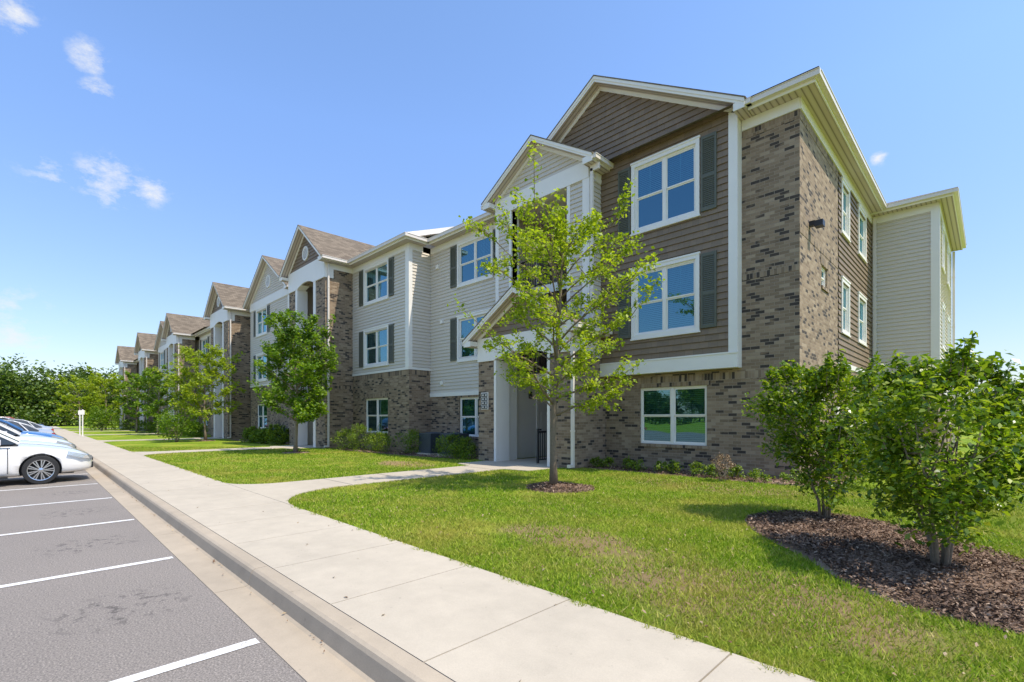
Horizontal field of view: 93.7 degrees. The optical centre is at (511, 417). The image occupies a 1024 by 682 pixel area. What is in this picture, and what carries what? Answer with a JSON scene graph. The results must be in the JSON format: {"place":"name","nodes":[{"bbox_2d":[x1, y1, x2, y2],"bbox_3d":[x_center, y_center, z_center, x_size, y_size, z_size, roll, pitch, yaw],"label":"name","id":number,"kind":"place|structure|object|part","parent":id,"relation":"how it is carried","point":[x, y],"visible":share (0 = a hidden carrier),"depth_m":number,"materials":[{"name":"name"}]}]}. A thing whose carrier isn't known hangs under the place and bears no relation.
{"place":"outdoors","nodes":[
{"label":"outdoors","id":0,"kind":"place"},
{"bbox_2d":[83,433,154,435],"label":"entry path","id":1,"kind":"structure","parent":0,"point":[116,434],"depth_m":41.34,"materials":[{"name":"concrete"}]},
{"bbox_2d":[0,470,305,681],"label":"parking lot","id":2,"kind":"structure","parent":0,"point":[108,625],"depth_m":4.11,"materials":[{"name":"grey asphalt"}]},
{"bbox_2d":[5,420,54,433],"bbox_3d":[-23.446,0.830,21.169,2.000,1.540,4.742,0,0,45],"label":"parked car","id":3,"kind":"object","parent":2,"relation":"on","point":[25,427],"visible":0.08,"depth_m":21.77,"materials":[{"name":"grey paint"}]},
{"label":"windows","id":4,"kind":"part","parent":3,"relation":"part of","materials":[{"name":"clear glass"}]},
{"bbox_2d":[9,419,53,430],"bbox_3d":[-31.489,0.830,29.531,2.000,1.540,4.742,0,0,45],"label":"parked car","id":5,"kind":"object","parent":2,"relation":"on","point":[33,424],"visible":0.12,"depth_m":30.12,"materials":[{"name":"grey paint"}]},
{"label":"windows","id":6,"kind":"part","parent":5,"relation":"part of","materials":[{"name":"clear glass"}]},
{"bbox_2d":[0,419,67,440],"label":"parked car","id":7,"kind":"object","parent":2,"relation":"on","point":[11,425],"visible":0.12,"depth_m":19.77,"materials":[{"name":"blue paint"}]},
{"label":"windows","id":8,"kind":"part","parent":7,"relation":"part of","materials":[{"name":"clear glass"}]},
{"bbox_2d":[0,423,75,447],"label":"parked car","id":9,"kind":"object","parent":2,"relation":"on","point":[9,430],"visible":0.21,"depth_m":15.72,"materials":[{"name":"white paint"}]},
{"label":"windows","id":10,"kind":"part","parent":9,"relation":"part of","materials":[{"name":"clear glass"}]},
{"bbox_2d":[0,430,76,448],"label":"parked car","id":11,"kind":"object","parent":2,"relation":"on","point":[39,442],"visible":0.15,"depth_m":13.95,"materials":[{"name":"white paint"}]},
{"bbox_2d":[0,432,92,483],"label":"parked car","id":12,"kind":"object","parent":2,"relation":"on","point":[37,463],"visible":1,"depth_m":11.56,"materials":[{"name":"white paint"}]},
{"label":"windows","id":13,"kind":"part","parent":12,"relation":"part of","materials":[{"name":"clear glass"}]},
{"bbox_2d":[0,474,259,681],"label":"parking stripes","id":14,"kind":"object","parent":2,"relation":"on","point":[168,667],"visible":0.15,"depth_m":3.36,"materials":[{"name":"paint"}]},
{"bbox_2d":[98,437,223,441],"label":"entry path","id":15,"kind":"structure","parent":0,"point":[160,439],"depth_m":31.85,"materials":[{"name":"concrete"}]},
{"bbox_2d":[132,445,316,455],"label":"entry path","id":16,"kind":"structure","parent":0,"point":[206,450],"depth_m":21.82,"materials":[{"name":"concrete"}]},
{"bbox_2d":[227,457,558,505],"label":"entry path","id":17,"kind":"structure","parent":0,"point":[283,492],"depth_m":11.44,"materials":[{"name":"concrete"}]},
{"bbox_2d":[50,426,814,681],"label":"sidewalk","id":18,"kind":"structure","parent":0,"point":[454,620],"depth_m":3.72,"materials":[{"name":"concrete"}]},
{"bbox_2d":[78,410,80,434],"bbox_3d":[-35.845,0.400,39.814,0.098,2.100,0.220,0,0,45],"label":"parking sign","id":19,"kind":"object","parent":18,"relation":"on","point":[79,412],"visible":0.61,"depth_m":39.78,"materials":[{"name":"white metal"}]},
{"bbox_2d":[81,409,84,435],"bbox_3d":[-33.720,0.400,37.697,0.098,2.100,0.220,0,0,45],"label":"parking sign","id":20,"kind":"object","parent":18,"relation":"on","point":[82,412],"visible":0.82,"depth_m":37.66,"materials":[{"name":"white metal"}]},
{"bbox_2d":[0,0,1023,417],"label":"sky","id":21,"kind":"structure","parent":0,"point":[153,152],"materials":[{"name":"blue"}]},
{"bbox_2d":[52,418,1022,427],"bbox_3d":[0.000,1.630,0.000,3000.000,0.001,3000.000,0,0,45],"label":"ground","id":22,"kind":"structure","parent":0,"point":[95,423],"depth_m":115.66,"materials":[{"name":"green plant"}]},
{"bbox_2d":[0,353,118,425],"bbox_3d":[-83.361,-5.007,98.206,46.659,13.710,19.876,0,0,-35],"label":"distant trees","id":23,"kind":"object","parent":22,"relation":"on","point":[36,394],"visible":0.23,"depth_m":89.15,"materials":[{"name":"green plant"}]},
{"bbox_2d":[56,434,453,681],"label":"kerb","id":24,"kind":"structure","parent":22,"relation":"on","point":[355,651],"depth_m":3.89,"materials":[{"name":"concrete"}]},
{"bbox_2d":[119,109,949,479],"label":"brick walls","id":25,"kind":"structure","parent":22,"relation":"on","point":[789,181],"depth_m":12.93,"materials":[{"name":"brown brick"}]},
{"bbox_2d":[126,109,837,448],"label":"brick soldier courses","id":26,"kind":"object","parent":25,"relation":"attached to","point":[681,380],"visible":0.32,"depth_m":12.78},
{"bbox_2d":[481,392,488,409],"bbox_3d":[-0.921,-0.565,16.217,0.340,0.570,0.046,0,0,45],"label":"address sign","id":27,"kind":"object","parent":25,"relation":"attached to","point":[484,400],"visible":1,"depth_m":16.16,"materials":[{"name":"white metal"}]},
{"bbox_2d":[115,76,962,466],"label":"white trim","id":28,"kind":"structure","parent":25,"relation":"on","point":[315,270],"depth_m":15.18,"materials":[{"name":"white paint"}]},
{"bbox_2d":[115,66,945,360],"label":"shingle roof","id":29,"kind":"structure","parent":28,"relation":"on","point":[332,245],"depth_m":25.71,"materials":[{"name":"brown"}]},
{"bbox_2d":[521,218,824,463],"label":"railings and lamps","id":30,"kind":"object","parent":25,"relation":"attached to","point":[818,223],"visible":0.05,"depth_m":15.37,"materials":[{"name":"black metal"}]},
{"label":"room interiors","id":31,"kind":"object","parent":25,"relation":"attached to","visible":0},
{"bbox_2d":[161,148,862,442],"bbox_3d":[-19.152,-3.215,36.279,80.418,7.770,13.773,0,0,33],"label":"window glass","id":32,"kind":"object","parent":31,"relation":"on","point":[681,278],"visible":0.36,"depth_m":13.54,"materials":[{"name":"blue glass"}]},
{"bbox_2d":[967,375,1022,419],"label":"distant trees","id":33,"kind":"object","parent":22,"relation":"on","point":[1005,392],"visible":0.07,"depth_m":225.39,"materials":[{"name":"green plant"}]},
{"bbox_2d":[56,426,1023,681],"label":"lawn","id":34,"kind":"structure","parent":0,"point":[132,435],"depth_m":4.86,"materials":[{"name":"green plant"}]},
{"bbox_2d":[44,374,109,420],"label":"young elm tree","id":35,"kind":"object","parent":34,"relation":"on","point":[67,398],"visible":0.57,"depth_m":63.03,"materials":[{"name":"green plant"}]},
{"bbox_2d":[81,405,125,430],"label":"shrub","id":36,"kind":"object","parent":34,"relation":"on","point":[105,419],"visible":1,"depth_m":53.15,"materials":[{"name":"green plant"}]},
{"bbox_2d":[71,365,136,429],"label":"young elm tree","id":37,"kind":"object","parent":34,"relation":"on","point":[97,381],"visible":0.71,"depth_m":57.33,"materials":[{"name":"green plant"}]},
{"bbox_2d":[117,419,134,429],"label":"shrub","id":38,"kind":"object","parent":34,"relation":"on","point":[125,426],"visible":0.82,"depth_m":56.36,"materials":[{"name":"green plant"}]},
{"bbox_2d":[129,419,152,430],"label":"shrub","id":39,"kind":"object","parent":34,"relation":"on","point":[141,424],"visible":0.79,"depth_m":52.50,"materials":[{"name":"green plant"}]},
{"bbox_2d":[142,422,166,432],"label":"shrub","id":40,"kind":"object","parent":34,"relation":"on","point":[151,427],"visible":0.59,"depth_m":45.92,"materials":[{"name":"green plant"}]},
{"bbox_2d":[153,410,204,441],"bbox_3d":[-20.094,0.494,28.862,2.739,2.136,2.532,0,0,45],"label":"shrub","id":41,"kind":"object","parent":34,"relation":"on","point":[166,420],"visible":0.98,"depth_m":28.62,"materials":[{"name":"green plant"}]},
{"bbox_2d":[188,422,209,436],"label":"shrub","id":42,"kind":"object","parent":34,"relation":"on","point":[200,433],"visible":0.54,"depth_m":36.16,"materials":[{"name":"green plant"}]},
{"bbox_2d":[230,438,287,444],"bbox_3d":[-15.558,1.433,29.674,9.533,0.104,1.624,0,0,45],"label":"mulch bed","id":43,"kind":"object","parent":34,"relation":"on","point":[254,442],"visible":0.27,"depth_m":30.60,"materials":[{"name":"brown soil"}]},
{"bbox_2d":[240,426,260,442],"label":"shrub","id":44,"kind":"object","parent":43,"relation":"on","point":[247,431],"visible":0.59,"depth_m":28.12,"materials":[{"name":"green plant"}]},
{"bbox_2d":[250,427,272,443],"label":"shrub","id":45,"kind":"object","parent":43,"relation":"on","point":[261,434],"visible":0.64,"depth_m":26.92,"materials":[{"name":"green plant"}]},
{"bbox_2d":[265,424,288,444],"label":"shrub","id":46,"kind":"object","parent":43,"relation":"on","point":[270,433],"visible":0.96,"depth_m":26.04,"materials":[{"name":"green plant"}]},
{"bbox_2d":[271,428,288,443],"bbox_3d":[-13.271,1.026,27.483,0.960,0.888,0.960,0,0,45],"label":"air conditioner","id":47,"kind":"object","parent":43,"relation":"on","point":[279,435],"visible":0.16,"depth_m":27.22,"materials":[{"name":"metal"}]},
{"bbox_2d":[283,451,309,453],"bbox_3d":[-9.052,1.416,20.089,1.207,0.097,1.116,0,0,45],"label":"mulch bed","id":48,"kind":"object","parent":34,"relation":"on","point":[293,452],"visible":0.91,"depth_m":19.86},
{"bbox_2d":[246,308,340,451],"bbox_3d":[-8.859,-1.485,20.234,3.332,5.899,4.392,0,0,-7],"label":"young elm tree","id":49,"kind":"object","parent":48,"relation":"on","point":[301,404],"visible":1,"depth_m":19.54,"materials":[{"name":"green plant"}]},
{"bbox_2d":[138,193,566,459],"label":"entryway","id":50,"kind":"structure","parent":34,"relation":"on","point":[522,425],"depth_m":17.35},
{"bbox_2d":[137,215,649,400],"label":"stair hall walls","id":51,"kind":"structure","parent":50,"relation":"attached to","point":[522,226],"depth_m":17.73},
{"bbox_2d":[539,243,553,373],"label":"doors","id":52,"kind":"structure","parent":51,"relation":"attached to","point":[548,265],"depth_m":18.10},
{"bbox_2d":[336,447,478,458],"bbox_3d":[-4.491,1.433,20.213,9.841,0.117,2.249,0,0,40],"label":"mulch bed","id":53,"kind":"object","parent":34,"relation":"on","point":[403,453],"visible":0.39,"depth_m":19.45,"materials":[{"name":"brown soil"}]},
{"bbox_2d":[330,428,361,449],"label":"shrub","id":54,"kind":"object","parent":53,"relation":"on","point":[344,434],"visible":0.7,"depth_m":21.96,"materials":[{"name":"green plant"}]},
{"bbox_2d":[347,422,385,451],"bbox_3d":[-6.333,0.917,21.114,1.774,1.466,1.476,0,0,-24],"label":"shrub","id":55,"kind":"object","parent":53,"relation":"on","point":[362,427],"visible":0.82,"depth_m":20.88,"materials":[{"name":"green plant"}]},
{"bbox_2d":[367,431,393,451],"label":"shrub","id":56,"kind":"object","parent":53,"relation":"on","point":[377,441],"visible":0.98,"depth_m":20.09,"materials":[{"name":"green plant"}]},
{"bbox_2d":[393,428,423,452],"bbox_3d":[-4.033,0.972,19.280,1.400,1.172,1.362,0,0,-29],"label":"shrub","id":57,"kind":"object","parent":53,"relation":"on","point":[409,441],"visible":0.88,"depth_m":19.24,"materials":[{"name":"green plant"}]},
{"bbox_2d":[416,432,440,454],"bbox_3d":[-3.145,1.026,19.157,0.960,0.888,0.960,0,0,45],"label":"air conditioner","id":58,"kind":"object","parent":53,"relation":"on","point":[428,445],"visible":0.69,"depth_m":18.80,"materials":[{"name":"metal"}]},
{"bbox_2d":[432,432,461,457],"bbox_3d":[-2.304,1.037,17.486,1.140,1.047,1.132,0,0,3],"label":"shrub","id":59,"kind":"object","parent":53,"relation":"on","point":[448,439],"visible":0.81,"depth_m":17.39,"materials":[{"name":"green plant"}]},
{"bbox_2d":[437,433,471,456],"bbox_3d":[-2.224,1.026,18.522,0.960,0.888,0.960,0,0,45],"label":"air conditioner","id":60,"kind":"object","parent":53,"relation":"on","point":[464,435],"visible":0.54,"depth_m":18.33,"materials":[{"name":"metal"}]},
{"bbox_2d":[448,436,478,459],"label":"shrub","id":61,"kind":"object","parent":53,"relation":"on","point":[463,446],"visible":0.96,"depth_m":16.96,"materials":[{"name":"green plant"}]},
{"bbox_2d":[121,66,966,467],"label":"gutters and downspouts","id":62,"kind":"object","parent":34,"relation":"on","point":[827,92],"visible":0.43,"depth_m":16.04,"materials":[{"name":"white metal"}]},
{"bbox_2d":[158,148,950,396],"bbox_3d":[-18.678,-4.179,44.093,87.369,11.558,16.887,0,0,42],"label":"light siding","id":63,"kind":"object","parent":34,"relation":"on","point":[903,285],"visible":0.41,"depth_m":18.50,"materials":[{"name":"beige plastic"}]},
{"bbox_2d":[159,131,716,389],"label":"shutters","id":64,"kind":"object","parent":63,"relation":"attached to","point":[708,202],"visible":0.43,"depth_m":13.90,"materials":[{"name":"grey plastic"}]},
{"bbox_2d":[119,91,871,372],"bbox_3d":[-23.584,-5.845,38.085,83.679,8.490,10.174,0,0,36],"label":"taupe shake siding","id":65,"kind":"object","parent":63,"relation":"attached to","point":[608,125],"visible":0.72,"depth_m":13.86,"materials":[{"name":"brown wood"}]},
{"bbox_2d":[115,82,961,364],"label":"soffits","id":66,"kind":"object","parent":63,"relation":"on","point":[810,95],"visible":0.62,"depth_m":15.49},
{"bbox_2d":[525,481,595,492],"bbox_3d":[0.970,1.416,9.966,1.452,0.127,1.366,0,0,45],"label":"mulch bed","id":67,"kind":"object","parent":34,"relation":"on","point":[561,486],"visible":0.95,"depth_m":9.74,"materials":[{"name":"brown wood"}]},
{"bbox_2d":[447,140,664,485],"bbox_3d":[1.101,-1.637,9.918,4.152,6.198,4.120,0,0,27],"label":"young elm tree","id":68,"kind":"object","parent":67,"relation":"on","point":[565,249],"visible":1,"depth_m":9.74,"materials":[{"name":"green plant"}]},
{"bbox_2d":[117,474,1023,681],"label":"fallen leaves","id":69,"kind":"object","parent":34,"relation":"on","point":[944,653],"visible":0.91,"depth_m":4.43,"materials":[{"name":"brown plant"}]},
{"bbox_2d":[709,452,735,480],"bbox_3d":[4.845,1.133,11.003,0.603,0.698,0.581,0,0,45],"label":"dry shrub","id":70,"kind":"object","parent":34,"relation":"on","point":[721,467],"visible":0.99,"depth_m":10.97,"materials":[{"name":"beige plant"}]},
{"bbox_2d":[584,465,872,485],"bbox_3d":[7.941,1.435,13.180,5.169,0.120,11.519,0,0,77],"label":"mulch bed","id":71,"kind":"object","parent":34,"relation":"on","point":[650,470],"visible":0.32,"depth_m":12.01,"materials":[{"name":"brown wood"}]},
{"bbox_2d":[589,456,603,466],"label":"plant","id":72,"kind":"object","parent":71,"relation":"on","point":[597,460],"visible":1,"depth_m":13.98,"materials":[{"name":"green plant"}]},
{"bbox_2d":[595,456,613,466],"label":"plant","id":73,"kind":"object","parent":71,"relation":"on","point":[609,460],"visible":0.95,"depth_m":13.91,"materials":[{"name":"green plant"}]},
{"bbox_2d":[621,455,632,468],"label":"plant","id":74,"kind":"object","parent":71,"relation":"on","point":[626,460],"visible":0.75,"depth_m":13.55,"materials":[{"name":"green plant"}]},
{"bbox_2d":[626,459,647,470],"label":"plant","id":75,"kind":"object","parent":71,"relation":"on","point":[634,463],"visible":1,"depth_m":13.13,"materials":[{"name":"green plant"}]},
{"bbox_2d":[652,460,671,472],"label":"plant","id":76,"kind":"object","parent":71,"relation":"on","point":[659,464],"visible":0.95,"depth_m":12.72,"materials":[{"name":"green plant"}]},
{"bbox_2d":[663,460,683,473],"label":"plant","id":77,"kind":"object","parent":71,"relation":"on","point":[674,466],"visible":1,"depth_m":12.46,"materials":[{"name":"green plant"}]},
{"bbox_2d":[690,461,706,475],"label":"plant","id":78,"kind":"object","parent":71,"relation":"on","point":[696,465],"visible":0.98,"depth_m":11.99,"materials":[{"name":"green plant"}]},
{"bbox_2d":[702,463,718,477],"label":"plant","id":79,"kind":"object","parent":71,"relation":"on","point":[712,467],"visible":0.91,"depth_m":11.65,"materials":[{"name":"green plant"}]},
{"bbox_2d":[723,465,747,479],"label":"plant","id":80,"kind":"object","parent":71,"relation":"on","point":[735,470],"visible":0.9,"depth_m":11.32,"materials":[{"name":"green plant"}]},
{"bbox_2d":[747,468,775,482],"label":"plant","id":81,"kind":"object","parent":71,"relation":"on","point":[755,473],"visible":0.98,"depth_m":10.88,"materials":[{"name":"green plant"}]},
{"bbox_2d":[779,468,807,482],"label":"plant","id":82,"kind":"object","parent":71,"relation":"on","point":[784,476],"visible":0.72,"depth_m":10.40,"materials":[{"name":"green plant"}]},
{"bbox_2d":[822,439,882,488],"bbox_3d":[7.168,0.961,10.048,1.346,1.151,1.312,0,0,33],"label":"shrub","id":83,"kind":"object","parent":34,"relation":"on","point":[842,475],"visible":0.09,"depth_m":9.93,"materials":[{"name":"green plant"}]},
{"bbox_2d":[745,509,1023,634],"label":"mulch bed","id":84,"kind":"object","parent":34,"relation":"on","point":[984,583],"visible":0.94,"depth_m":4.56,"materials":[{"name":"brown wood"}]},
{"bbox_2d":[741,349,905,518],"bbox_3d":[4.504,0.271,6.922,2.105,2.402,1.845,0,0,-14],"label":"ligustrum bush","id":85,"kind":"object","parent":84,"relation":"on","point":[816,385],"visible":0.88,"depth_m":6.69,"materials":[{"name":"green plant"}]},
{"bbox_2d":[826,330,1023,567],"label":"ligustrum bush","id":86,"kind":"object","parent":84,"relation":"on","point":[976,485],"visible":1,"depth_m":4.36,"materials":[{"name":"green plant"}]},
{"bbox_2d":[876,428,930,467],"bbox_3d":[9.471,0.891,11.778,1.379,1.276,1.407,0,0,45],"label":"shrub","id":87,"kind":"object","parent":34,"relation":"on","point":[915,445],"visible":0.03,"depth_m":11.54,"materials":[{"name":"green plant"}]},
{"bbox_3d":[-19.412,1.421,30.391,1.197,0.102,1.107,0,0,45],"label":"mulch bed","id":88,"kind":"object","parent":34,"relation":"on","visible":0},
{"bbox_2d":[153,343,246,439],"bbox_3d":[-19.533,-1.611,30.445,4.509,6.150,4.347,0,0,-2],"label":"young elm tree","id":89,"kind":"object","parent":88,"relation":"on","point":[196,380],"visible":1,"depth_m":29.95,"materials":[{"name":"green plant"}]},
{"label":"mulch bed","id":90,"kind":"object","parent":34,"relation":"on","visible":0},
{"bbox_2d":[124,363,189,434],"bbox_3d":[-29.660,-1.545,40.199,4.082,6.021,3.926,0,0,-17],"label":"young elm tree","id":91,"kind":"object","parent":90,"relation":"on","point":[156,378],"visible":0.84,"depth_m":39.93,"materials":[{"name":"green plant"}]},
{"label":"mulch bed","id":92,"kind":"object","parent":34,"relation":"on","visible":0},
{"bbox_2d":[111,370,160,432],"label":"young elm tree","id":93,"kind":"object","parent":92,"relation":"on","point":[137,404],"visible":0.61,"depth_m":46.74,"materials":[{"name":"green plant"}]}
]}

